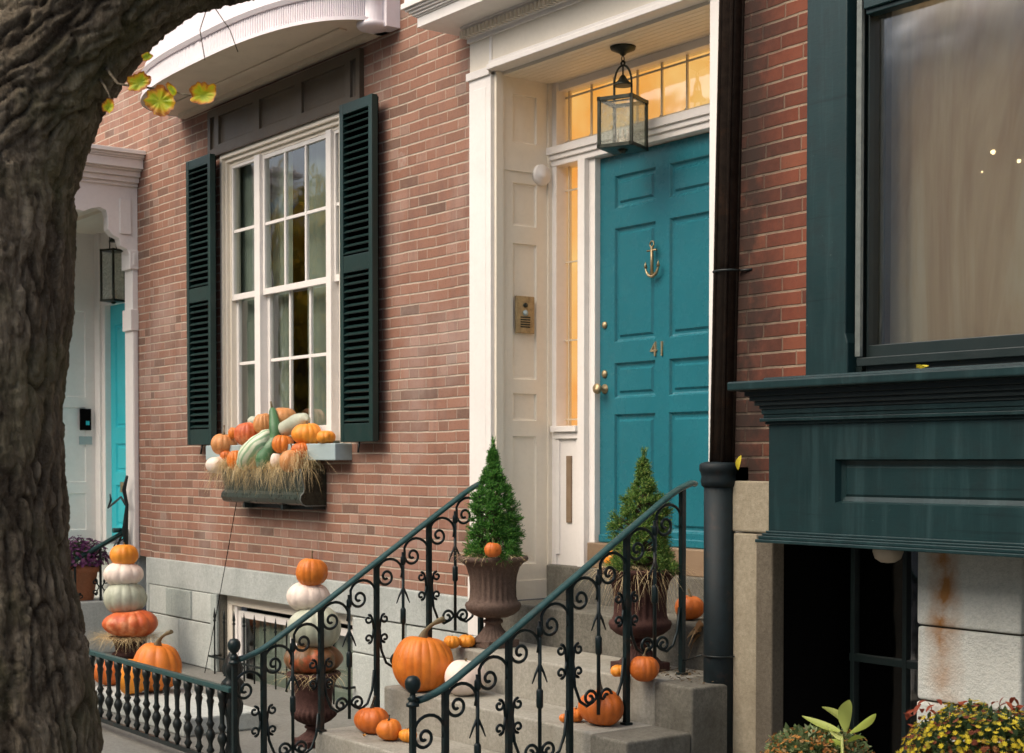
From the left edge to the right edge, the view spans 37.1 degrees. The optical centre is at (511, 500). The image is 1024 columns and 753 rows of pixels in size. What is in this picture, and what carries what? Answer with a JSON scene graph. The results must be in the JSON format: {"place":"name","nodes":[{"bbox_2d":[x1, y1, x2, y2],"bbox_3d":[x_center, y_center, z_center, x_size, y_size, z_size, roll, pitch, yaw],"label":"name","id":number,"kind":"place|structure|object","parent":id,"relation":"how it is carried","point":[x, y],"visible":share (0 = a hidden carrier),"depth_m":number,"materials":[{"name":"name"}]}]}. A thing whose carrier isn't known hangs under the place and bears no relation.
{"place":"outdoors","nodes":[
{"label":"outdoors","id":0,"kind":"place"},
{"bbox_2d":[95,684,258,736],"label":"stone slab","id":1,"kind":"structure","parent":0,"point":[248,720],"depth_m":9.36,"materials":[{"name":"stone"}]},
{"bbox_2d":[94,660,115,684],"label":"pumpkin","id":2,"kind":"object","parent":1,"relation":"on","point":[104,680],"visible":0.23,"depth_m":10.26,"materials":[{"name":"orange food"}]},
{"bbox_2d":[120,659,143,693],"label":"pumpkin","id":3,"kind":"object","parent":1,"relation":"on","point":[132,688],"visible":0.38,"depth_m":9.84,"materials":[{"name":"orange food"}]},
{"bbox_2d":[134,630,181,691],"bbox_3d":[-2.332,1.047,10.028,0.322,0.414,0.334,-1,2,-37],"label":"pumpkin","id":4,"kind":"object","parent":1,"relation":"on","point":[158,653],"visible":0.65,"depth_m":9.93,"materials":[{"name":"orange food"}]},
{"bbox_2d":[94,652,360,752],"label":"sidewalk","id":5,"kind":"structure","parent":0,"point":[116,740],"depth_m":9.27,"materials":[{"name":"concrete"}]},
{"bbox_2d":[63,58,151,642],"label":"brick rowhouse","id":6,"kind":"structure","parent":5,"relation":"on","point":[107,425],"depth_m":13.96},
{"bbox_2d":[100,237,124,303],"bbox_3d":[-3.646,-2.193,13.931,0.168,0.785,0.168,1,2,29],"label":"hanging lantern","id":7,"kind":"object","parent":6,"relation":"hanging from","point":[113,299],"visible":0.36,"depth_m":13.90,"materials":[{"name":"brown metal"}]},
{"bbox_2d":[110,303,125,538],"bbox_3d":[-3.602,-0.760,14.492,0.065,2.260,1.000,-1,2,-37],"label":"door","id":8,"kind":"structure","parent":6,"relation":"in","point":[118,399],"depth_m":14.76,"materials":[{"name":"teal paint"}]},
{"bbox_2d":[76,543,146,652],"bbox_3d":[-4.127,0.858,13.778,1.750,0.823,2.200,-1,2,-37],"label":"neighbour stoop","id":9,"kind":"object","parent":5,"relation":"on","point":[95,612],"visible":0.04,"depth_m":12.92,"materials":[{"name":"stone"}]},
{"bbox_2d":[68,535,110,600],"bbox_3d":[-3.671,0.568,13.044,0.483,0.557,0.497,-1,2,-37],"label":"flower pot","id":10,"kind":"object","parent":9,"relation":"on","point":[86,575],"visible":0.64,"depth_m":12.95,"materials":[{"name":"ceramic"}]},
{"bbox_2d":[70,528,122,600],"bbox_3d":[-3.654,0.631,12.878,0.952,0.789,0.041,-1,2,-37],"label":"stair railing","id":11,"kind":"object","parent":9,"relation":"on","point":[101,545],"visible":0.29,"depth_m":12.98,"materials":[{"name":"black metal"}]},
{"bbox_2d":[107,475,128,544],"bbox_3d":[-3.407,0.140,13.166,0.048,0.725,0.442,-1,2,-37],"label":"iron hook","id":12,"kind":"object","parent":11,"relation":"attached to","point":[125,522],"visible":0.8,"depth_m":13.02,"materials":[{"name":"black metal"}]},
{"bbox_2d":[0,0,254,752],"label":"street tree","id":13,"kind":"object","parent":5,"relation":"on","point":[67,67],"visible":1,"depth_m":4.34,"materials":[{"name":"brown plant"}]},
{"bbox_2d":[109,635,146,658],"bbox_3d":[-3.025,1.189,12.008,0.298,0.252,0.298,-1,2,-37],"label":"urn","id":14,"kind":"object","parent":5,"relation":"on","point":[128,653],"visible":0.4,"depth_m":11.91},
{"bbox_2d":[102,610,157,636],"bbox_3d":[-2.988,0.962,11.947,0.420,0.210,0.395,-1,2,-37],"label":"pumpkin","id":15,"kind":"object","parent":14,"relation":"on","point":[139,623],"visible":0.96,"depth_m":11.81,"materials":[{"name":"orange food"}]},
{"bbox_2d":[103,583,147,612],"bbox_3d":[-3.059,0.767,12.047,0.346,0.252,0.359,-1,2,-37],"label":"pumpkin","id":16,"kind":"object","parent":15,"relation":"on","point":[125,597],"visible":0.92,"depth_m":11.91,"materials":[{"name":"white food"}]},
{"bbox_2d":[103,563,143,584],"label":"pumpkin","id":17,"kind":"object","parent":16,"relation":"on","point":[114,573],"visible":0.91,"depth_m":11.93,"materials":[{"name":"white food"}]},
{"bbox_2d":[110,542,138,563],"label":"pumpkin","id":18,"kind":"object","parent":17,"relation":"on","point":[124,554],"visible":0.99,"depth_m":11.96,"materials":[{"name":"orange food"}]},
{"bbox_2d":[88,628,173,654],"bbox_3d":[-3.025,1.097,12.016,0.892,0.207,0.858,-1,2,-37],"label":"straw","id":19,"kind":"object","parent":14,"relation":"on","point":[106,636],"visible":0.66,"depth_m":11.88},
{"bbox_2d":[89,649,243,752],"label":"iron fence","id":20,"kind":"object","parent":5,"relation":"on","point":[223,688],"visible":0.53,"depth_m":8.41,"materials":[{"name":"black metal"}]},
{"bbox_2d":[286,669,340,748],"bbox_3d":[-1.137,1.190,8.744,0.313,0.422,0.313,-1,2,-37],"label":"urn","id":21,"kind":"object","parent":5,"relation":"on","point":[306,712],"visible":0.6,"depth_m":8.65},
{"bbox_2d":[284,645,342,674],"bbox_3d":[-1.142,0.904,8.748,0.352,0.165,0.329,-1,2,-37],"label":"pumpkin","id":22,"kind":"object","parent":21,"relation":"on","point":[302,660],"visible":0.62,"depth_m":8.62,"materials":[{"name":"orange food"}]},
{"bbox_2d":[287,607,340,647],"bbox_3d":[-1.126,0.723,8.715,0.295,0.235,0.312,-1,2,-37],"label":"pumpkin","id":23,"kind":"object","parent":22,"relation":"on","point":[331,637],"visible":0.59,"depth_m":8.61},
{"bbox_2d":[286,582,329,610],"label":"pumpkin","id":24,"kind":"object","parent":23,"relation":"on","point":[299,596],"visible":0.74,"depth_m":8.67,"materials":[{"name":"white food"}]},
{"bbox_2d":[296,551,327,585],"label":"pumpkin","id":25,"kind":"object","parent":24,"relation":"on","point":[311,572],"visible":1,"depth_m":8.67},
{"bbox_2d":[270,666,357,691],"bbox_3d":[-1.130,1.012,8.752,0.559,0.143,0.595,1,2,27],"label":"straw","id":26,"kind":"object","parent":21,"relation":"in","point":[313,678],"visible":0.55,"depth_m":8.62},
{"bbox_2d":[141,0,736,708],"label":"brick rowhouse","id":27,"kind":"structure","parent":5,"relation":"on","point":[415,256],"depth_m":9.50,"materials":[{"name":"brick"}]},
{"bbox_2d":[234,420,257,444],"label":"pumpkin","id":28,"kind":"object","parent":27,"relation":"on","point":[244,433],"visible":0.71,"depth_m":11.06,"materials":[{"name":"orange food"}]},
{"bbox_2d":[247,416,255,422],"bbox_3d":[-1.879,-0.577,11.135,0.086,0.087,0.121,-4,5,-71],"label":"gourd","id":29,"kind":"object","parent":28,"relation":"on","point":[251,419],"visible":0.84,"depth_m":11.11,"materials":[{"name":"white food"}]},
{"bbox_2d":[253,413,268,432],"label":"pumpkin","id":30,"kind":"object","parent":28,"relation":"on","point":[260,422],"visible":0.63,"depth_m":11.03,"materials":[{"name":"orange food"}]},
{"bbox_2d":[141,0,399,118],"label":"bow window","id":31,"kind":"structure","parent":27,"relation":"in","point":[275,40],"depth_m":10.28,"materials":[{"name":"white paint"}]},
{"bbox_2d":[221,468,326,509],"bbox_3d":[-1.718,-0.089,10.875,0.212,0.286,1.236,-1,2,-37],"label":"window box","id":32,"kind":"object","parent":27,"relation":"attached to","point":[286,499],"visible":0.95,"depth_m":10.61,"materials":[{"name":"black metal"}]},
{"bbox_2d":[204,502,236,672],"bbox_3d":[-2.213,0.695,11.540,0.007,1.416,0.522,-1,2,-41],"label":"cable","id":33,"kind":"object","parent":32,"relation":"attached to","point":[221,586],"visible":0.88,"depth_m":11.52,"materials":[{"name":"black rubber"}]},
{"bbox_2d":[236,429,269,469],"bbox_3d":[-1.861,-0.367,10.927,0.174,0.295,0.316,-1,2,-45],"label":"gourd","id":34,"kind":"object","parent":32,"relation":"in","point":[252,446],"visible":0.68,"depth_m":10.84,"materials":[{"name":"green food"}]},
{"bbox_2d":[200,449,334,494],"bbox_3d":[-1.726,-0.203,10.855,0.571,0.386,2.071,-1,2,-37],"label":"straw","id":35,"kind":"object","parent":32,"relation":"on","point":[272,468],"visible":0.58,"depth_m":10.69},
{"bbox_2d":[205,457,226,473],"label":"pumpkin","id":36,"kind":"object","parent":35,"relation":"on","point":[210,462],"visible":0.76,"depth_m":11.30,"materials":[{"name":"white food"}]},
{"bbox_2d":[211,425,236,454],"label":"pumpkin","id":37,"kind":"object","parent":36,"relation":"on","point":[220,443],"visible":0.84,"depth_m":11.33,"materials":[{"name":"orange food"}]},
{"bbox_2d":[228,427,234,438],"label":"pumpkin","id":38,"kind":"object","parent":37,"relation":"on","point":[231,432],"visible":0.69,"depth_m":11.31,"materials":[{"name":"orange food"}]},
{"bbox_2d":[220,450,229,461],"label":"pumpkin","id":39,"kind":"object","parent":35,"relation":"on","point":[223,455],"visible":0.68,"depth_m":11.31,"materials":[{"name":"orange food"}]},
{"bbox_2d":[227,450,238,469],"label":"pumpkin","id":40,"kind":"object","parent":35,"relation":"on","point":[232,456],"visible":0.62,"depth_m":11.09,"materials":[{"name":"orange food"}]},
{"bbox_2d":[270,453,279,466],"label":"pumpkin","id":41,"kind":"object","parent":35,"relation":"on","point":[275,457],"visible":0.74,"depth_m":10.58,"materials":[{"name":"white food"}]},
{"bbox_2d":[272,434,293,452],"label":"pumpkin","id":42,"kind":"object","parent":35,"relation":"on","point":[281,442],"visible":0.8,"depth_m":10.61,"materials":[{"name":"orange food"}]},
{"bbox_2d":[278,413,310,435],"bbox_3d":[-1.533,-0.532,10.682,0.127,0.162,0.368,-1,2,-44],"label":"gourd","id":43,"kind":"object","parent":42,"relation":"on","point":[287,426],"visible":0.72,"depth_m":10.60,"materials":[{"name":"white food"}]},
{"bbox_2d":[276,408,295,422],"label":"pumpkin","id":44,"kind":"object","parent":43,"relation":"on","point":[283,414],"visible":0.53,"depth_m":10.81,"materials":[{"name":"orange food"}]},
{"bbox_2d":[279,443,302,471],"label":"pumpkin","id":45,"kind":"object","parent":35,"relation":"on","point":[287,460],"visible":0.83,"depth_m":10.38,"materials":[{"name":"orange food"}]},
{"bbox_2d":[291,442,307,457],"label":"pumpkin","id":46,"kind":"object","parent":45,"relation":"on","point":[300,447],"visible":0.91,"depth_m":10.39,"materials":[{"name":"orange food"}]},
{"bbox_2d":[255,401,280,469],"bbox_3d":[-1.719,-0.462,10.745,0.174,0.489,0.172,-1,2,-37],"label":"gourd","id":47,"kind":"object","parent":32,"relation":"in","point":[265,452],"visible":0.87,"depth_m":10.70,"materials":[{"name":"green food"}]},
{"bbox_2d":[206,112,351,459],"bbox_3d":[-1.641,-1.458,10.975,0.333,2.600,2.022,-1,2,-37],"label":"window","id":48,"kind":"structure","parent":27,"relation":"in","point":[257,357],"depth_m":11.23,"materials":[{"name":"beige paint"}]},
{"bbox_2d":[208,607,355,703],"bbox_3d":[-1.679,1.089,10.936,0.114,0.510,2.088,-1,2,-37],"label":"window guard","id":49,"kind":"object","parent":27,"relation":"attached to","point":[215,657],"visible":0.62,"depth_m":11.14,"materials":[{"name":"black metal"}]},
{"bbox_2d":[227,595,353,702],"bbox_3d":[-1.510,1.090,11.080,0.240,0.700,2.218,-1,2,-37],"label":"basement window","id":50,"kind":"structure","parent":27,"relation":"in","point":[261,609],"depth_m":11.48,"materials":[{"name":"beige paint"}]},
{"bbox_2d":[291,421,321,443],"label":"pumpkin","id":51,"kind":"object","parent":27,"relation":"on","point":[307,432],"visible":0.82,"depth_m":10.42,"materials":[{"name":"orange food"}]},
{"bbox_2d":[317,431,335,442],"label":"pumpkin","id":52,"kind":"object","parent":27,"relation":"on","point":[326,436],"visible":1,"depth_m":10.21,"materials":[{"name":"orange food"}]},
{"bbox_2d":[597,43,648,154],"bbox_3d":[0.594,-2.146,8.162,0.208,0.567,0.208,1,2,29],"label":"hanging lantern","id":53,"kind":"object","parent":27,"relation":"hanging from","point":[621,145],"visible":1,"depth_m":8.13,"materials":[{"name":"brown metal"}]},
{"bbox_2d":[593,132,709,548],"bbox_3d":[0.813,-0.848,8.316,0.134,2.190,1.053,-1,2,-37],"label":"door","id":54,"kind":"structure","parent":27,"relation":"in","point":[653,388],"depth_m":8.35,"materials":[{"name":"teal paint"}]},
{"bbox_2d":[683,0,751,752],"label":"downpipe","id":55,"kind":"object","parent":27,"relation":"attached to","point":[718,470],"visible":0.97,"depth_m":6.99,"materials":[{"name":"brown metal"}]},
{"bbox_2d":[735,455,740,468],"bbox_3d":[1.031,-0.175,6.934,0.013,0.066,0.031,-1,2,-37],"label":"fallen leaf","id":56,"kind":"object","parent":55,"relation":"attached to","point":[738,461],"visible":1,"depth_m":6.93,"materials":[{"name":"yellow plant"}]},
{"bbox_2d":[315,564,726,752],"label":"front steps","id":57,"kind":"structure","parent":5,"relation":"on","point":[672,715],"depth_m":7.65,"materials":[{"name":"stone"}]},
{"bbox_2d":[227,481,483,752],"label":"stair railing","id":58,"kind":"object","parent":57,"relation":"on","point":[321,681],"visible":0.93,"depth_m":8.12,"materials":[{"name":"black metal"}]},
{"bbox_2d":[354,696,388,733],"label":"pumpkin","id":59,"kind":"object","parent":57,"relation":"on","point":[369,719],"visible":0.75,"depth_m":7.93,"materials":[{"name":"orange food"}]},
{"bbox_2d":[376,715,401,740],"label":"pumpkin","id":60,"kind":"object","parent":57,"relation":"on","point":[389,729],"visible":1,"depth_m":7.74,"materials":[{"name":"orange food"}]},
{"bbox_2d":[398,728,416,741],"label":"pumpkin","id":61,"kind":"object","parent":57,"relation":"on","point":[403,734],"visible":0.64,"depth_m":7.71,"materials":[{"name":"food"}]},
{"bbox_2d":[392,616,453,691],"bbox_3d":[-0.482,0.815,8.163,0.331,0.400,0.357,-1,2,-37],"label":"pumpkin","id":62,"kind":"object","parent":57,"relation":"on","point":[425,659],"visible":0.78,"depth_m":8.04,"materials":[{"name":"orange food"}]},
{"bbox_2d":[443,636,460,648],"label":"pumpkin","id":63,"kind":"object","parent":57,"relation":"on","point":[452,642],"visible":0.92,"depth_m":8.30,"materials":[{"name":"orange food"}]},
{"bbox_2d":[445,658,485,695],"bbox_3d":[-0.244,0.923,8.010,0.232,0.193,0.216,-1,2,-37],"label":"pumpkin","id":64,"kind":"object","parent":57,"relation":"on","point":[454,667],"visible":0.68,"depth_m":7.93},
{"bbox_2d":[459,634,474,647],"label":"pumpkin","id":65,"kind":"object","parent":57,"relation":"on","point":[467,640],"visible":1,"depth_m":8.34,"materials":[{"name":"orange food"}]},
{"bbox_2d":[458,555,527,648],"bbox_3d":[-0.104,0.554,8.410,0.391,0.501,0.391,-1,2,-37],"label":"urn","id":66,"kind":"object","parent":57,"relation":"on","point":[493,600],"visible":0.87,"depth_m":8.30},
{"bbox_2d":[446,548,531,569],"bbox_3d":[-0.120,0.316,8.411,0.524,0.132,0.524,0,2,8],"label":"straw","id":67,"kind":"object","parent":66,"relation":"in","point":[496,557],"visible":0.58,"depth_m":8.28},
{"bbox_2d":[484,538,501,556],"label":"pumpkin","id":68,"kind":"object","parent":66,"relation":"on","point":[492,549],"visible":1,"depth_m":8.13,"materials":[{"name":"orange food"}]},
{"bbox_2d":[462,435,525,565],"bbox_3d":[-0.096,-0.005,8.391,0.359,0.726,0.488,0,2,11],"label":"dwarf spruce","id":69,"kind":"object","parent":66,"relation":"on","point":[502,528],"visible":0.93,"depth_m":8.34,"materials":[{"name":"green plant"}]},
{"bbox_2d":[405,480,697,752],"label":"stair railing","id":70,"kind":"object","parent":57,"relation":"on","point":[508,707],"visible":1,"depth_m":6.89,"materials":[{"name":"black metal"}]},
{"bbox_2d":[559,714,564,721],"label":"pumpkin","id":71,"kind":"object","parent":57,"relation":"on","point":[561,717],"visible":0.57,"depth_m":7.16,"materials":[{"name":"orange food"}]},
{"bbox_2d":[574,706,582,721],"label":"pumpkin","id":72,"kind":"object","parent":57,"relation":"on","point":[577,717],"visible":0.57,"depth_m":7.15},
{"bbox_2d":[578,676,623,725],"bbox_3d":[0.416,0.926,7.097,0.198,0.236,0.222,-1,2,-37],"label":"pumpkin","id":73,"kind":"object","parent":57,"relation":"on","point":[611,708],"visible":0.82,"depth_m":7.02,"materials":[{"name":"orange food"}]},
{"bbox_2d":[610,665,620,676],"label":"pumpkin","id":74,"kind":"object","parent":57,"relation":"on","point":[615,670],"visible":0.59,"depth_m":7.21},
{"bbox_2d":[602,567,678,671],"bbox_3d":[0.627,0.579,7.459,0.391,0.501,0.391,-1,2,-37],"label":"urn","id":75,"kind":"object","parent":57,"relation":"on","point":[642,628],"visible":0.52,"depth_m":7.34,"materials":[{"name":"brown metal"}]},
{"bbox_2d":[604,549,617,564],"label":"pumpkin","id":76,"kind":"object","parent":75,"relation":"in","point":[607,559],"visible":0.09,"depth_m":7.51,"materials":[{"name":"orange food"}]},
{"bbox_2d":[575,564,701,612],"bbox_3d":[0.632,0.428,7.466,0.671,0.286,0.650,-1,2,-37],"label":"straw","id":77,"kind":"object","parent":75,"relation":"in","point":[643,568],"visible":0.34,"depth_m":7.30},
{"bbox_2d":[602,447,678,580],"bbox_3d":[0.628,0.060,7.427,0.400,0.658,0.528,0,2,-8],"label":"dwarf spruce","id":78,"kind":"object","parent":75,"relation":"in","point":[643,497],"visible":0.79,"depth_m":7.38,"materials":[{"name":"green plant"}]},
{"bbox_2d":[630,647,658,681],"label":"pumpkin","id":79,"kind":"object","parent":57,"relation":"on","point":[644,668],"visible":1,"depth_m":7.05,"materials":[{"name":"orange food"}]},
{"bbox_2d":[657,666,713,683],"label":"leaf litter","id":80,"kind":"object","parent":57,"relation":"on","point":[689,673],"visible":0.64,"depth_m":7.27,"materials":[{"name":"brown plant"}]},
{"bbox_2d":[675,588,703,619],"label":"pumpkin","id":81,"kind":"object","parent":57,"relation":"on","point":[694,606],"visible":0.69,"depth_m":7.75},
{"bbox_2d":[686,620,702,660],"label":"corn husks","id":82,"kind":"object","parent":57,"relation":"on","point":[698,626],"visible":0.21,"depth_m":7.48},
{"bbox_2d":[760,722,874,752],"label":"flowering plant","id":83,"kind":"object","parent":5,"relation":"on","point":[810,738],"visible":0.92,"depth_m":5.41,"materials":[{"name":"plant"}]},
{"bbox_2d":[802,700,875,752],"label":"leafy plant","id":84,"kind":"object","parent":83,"relation":"in","point":[842,714],"visible":0.98,"depth_m":5.32,"materials":[{"name":"green plant"}]},
{"bbox_2d":[727,0,1023,752],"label":"brick rowhouse","id":85,"kind":"structure","parent":5,"relation":"on","point":[878,509],"depth_m":6.30,"materials":[{"name":"brick"}]},
{"bbox_2d":[849,548,917,752],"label":"basement window","id":86,"kind":"structure","parent":85,"relation":"in","point":[906,663],"depth_m":6.86,"materials":[{"name":"black paint"}]},
{"bbox_2d":[916,364,927,367],"bbox_3d":[1.580,-0.519,5.897,0.038,0.016,0.056,-1,2,-37],"label":"fallen leaf","id":87,"kind":"object","parent":85,"relation":"on","point":[920,366],"visible":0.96,"depth_m":5.89,"materials":[{"name":"yellow plant"}]},
{"bbox_2d":[896,698,1023,752],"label":"flowering plant","id":88,"kind":"object","parent":5,"relation":"on","point":[985,725],"visible":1,"depth_m":4.91,"materials":[{"name":"plant"}]},
{"bbox_2d":[904,697,1023,752],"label":"red leaved plant","id":89,"kind":"object","parent":88,"relation":"in","point":[961,703],"visible":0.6,"depth_m":5.29,"materials":[{"name":"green plant"}]},
{"bbox_2d":[90,538,544,678],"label":"ground","id":90,"kind":"structure","parent":0,"point":[144,608],"depth_m":18.27,"materials":[{"name":"concrete"}]}
]}

